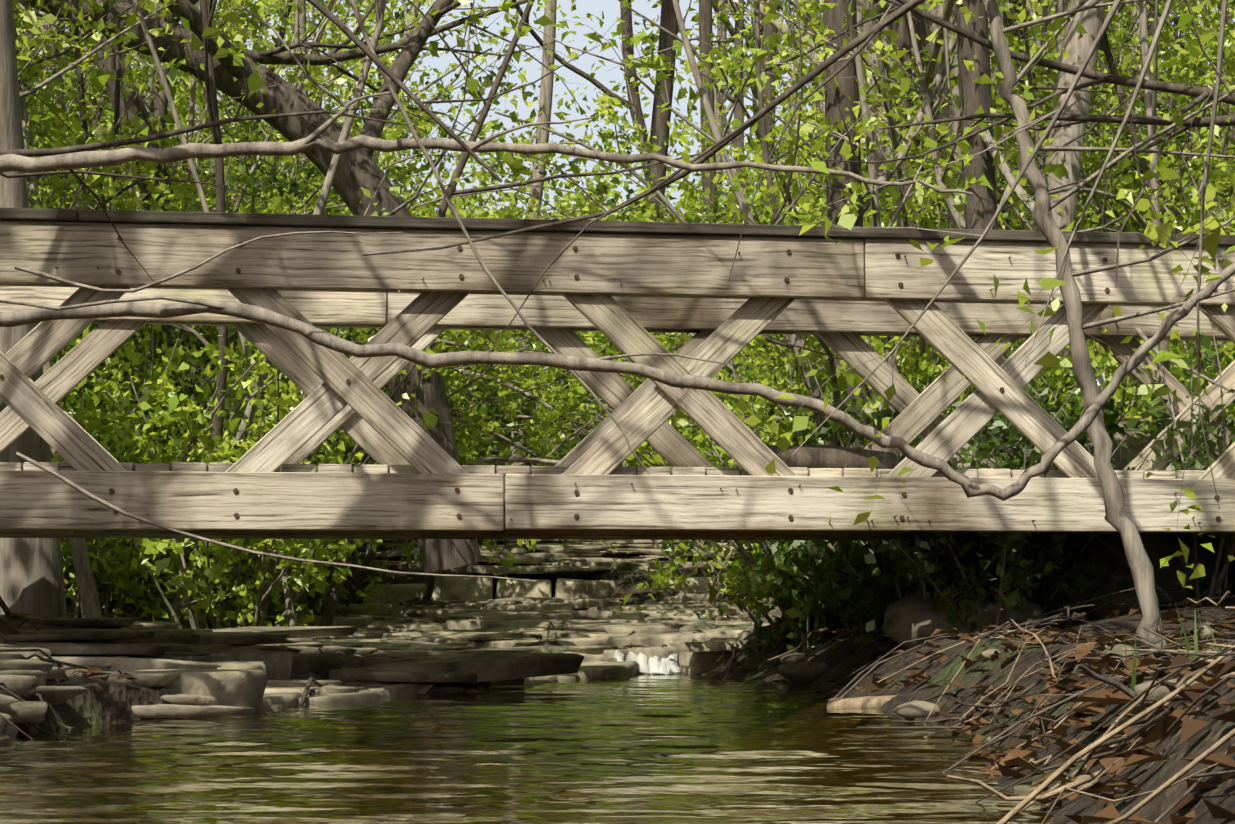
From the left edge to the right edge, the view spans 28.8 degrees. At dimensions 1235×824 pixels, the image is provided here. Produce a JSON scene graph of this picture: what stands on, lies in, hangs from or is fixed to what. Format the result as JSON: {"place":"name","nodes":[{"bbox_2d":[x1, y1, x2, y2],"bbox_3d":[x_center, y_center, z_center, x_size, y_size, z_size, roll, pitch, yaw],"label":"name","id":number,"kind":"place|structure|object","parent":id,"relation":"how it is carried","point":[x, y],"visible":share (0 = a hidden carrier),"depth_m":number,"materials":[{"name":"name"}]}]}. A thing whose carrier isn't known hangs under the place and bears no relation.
{"place":"outdoors","nodes":[
{"label":"outdoors","id":0,"kind":"place"},
{"bbox_2d":[0,674,1053,823],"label":"creek water","id":1,"kind":"structure","parent":0,"point":[666,749],"depth_m":6.06,"materials":[{"name":"green liquid"}]},
{"bbox_2d":[613,648,681,674],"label":"small waterfall","id":2,"kind":"structure","parent":1,"relation":"on","point":[655,665],"depth_m":13.35,"materials":[{"name":"white liquid"}]},
{"bbox_2d":[11,405,1234,823],"bbox_3d":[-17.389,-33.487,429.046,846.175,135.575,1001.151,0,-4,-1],"label":"ground","id":3,"kind":"structure","parent":0,"point":[105,703],"depth_m":8.27,"materials":[{"name":"brown soil"}]},
{"bbox_2d":[0,539,800,742],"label":"rock ledges","id":4,"kind":"object","parent":3,"relation":"on","point":[234,681],"visible":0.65,"depth_m":11.30,"materials":[{"name":"grey stone"}]},
{"bbox_2d":[0,542,772,687],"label":"stones","id":5,"kind":"object","parent":4,"relation":"attached to","point":[422,659],"visible":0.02,"depth_m":13.01,"materials":[{"name":"grey stone"}]},
{"bbox_2d":[364,576,722,603],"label":"stone blocks","id":6,"kind":"structure","parent":3,"relation":"on","point":[462,588],"depth_m":20.17,"materials":[{"name":"stone"}]},
{"bbox_2d":[0,539,1234,823],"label":"fallen twigs","id":7,"kind":"object","parent":3,"relation":"on","point":[1030,799],"visible":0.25,"depth_m":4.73,"materials":[{"name":"brown wood"}]},
{"bbox_2d":[0,0,1234,645],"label":"tree","id":8,"kind":"object","parent":3,"relation":"on","point":[32,576],"depth_m":14.65,"materials":[{"name":"green plant"}]},
{"bbox_2d":[0,0,1234,653],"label":"tree","id":9,"kind":"object","parent":3,"relation":"on","point":[1090,422],"depth_m":6.64,"materials":[{"name":"wood"}]},
{"bbox_2d":[0,208,1234,541],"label":"footbridge","id":10,"kind":"object","parent":3,"relation":"on","point":[624,286],"visible":0.88,"depth_m":10.03,"materials":[{"name":"brown wood"}]},
{"bbox_2d":[766,445,897,469],"bbox_3d":[0.941,0.211,10.586,0.646,0.128,0.129,2,-5,-20],"label":"fallen log","id":11,"kind":"object","parent":10,"relation":"on","point":[817,456],"visible":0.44,"depth_m":10.53,"materials":[{"name":"wood"}]},
{"bbox_2d":[0,542,1234,823],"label":"dead leaf litter","id":12,"kind":"object","parent":3,"relation":"on","point":[1016,756],"visible":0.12,"depth_m":5.71,"materials":[{"name":"brown plant"}]},
{"bbox_2d":[0,0,1234,369],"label":"tree branches","id":13,"kind":"object","parent":3,"relation":"on","point":[906,6],"visible":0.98,"depth_m":8.04,"materials":[{"name":"wood"}]},
{"bbox_2d":[0,415,1234,791],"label":"creek stones","id":14,"kind":"object","parent":3,"relation":"on","point":[910,617],"visible":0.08,"depth_m":11.15,"materials":[{"name":"stone"}]},
{"bbox_2d":[12,0,1234,653],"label":"spring tree leaves","id":15,"kind":"object","parent":3,"relation":"on","point":[918,366],"visible":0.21,"depth_m":14.23,"materials":[{"name":"green plant"}]},
{"bbox_2d":[709,320,1234,653],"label":"bank plant","id":16,"kind":"object","parent":3,"relation":"on","point":[1051,572],"depth_m":11.17,"materials":[{"name":"green plant"}]},
{"bbox_2d":[877,546,1228,690],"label":"bank grass","id":17,"kind":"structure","parent":3,"relation":"on","point":[1133,682],"depth_m":5.96,"materials":[{"name":"plant"}]},
{"bbox_2d":[63,0,1234,222],"label":"sky","id":18,"kind":"structure","parent":0,"point":[610,8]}
]}

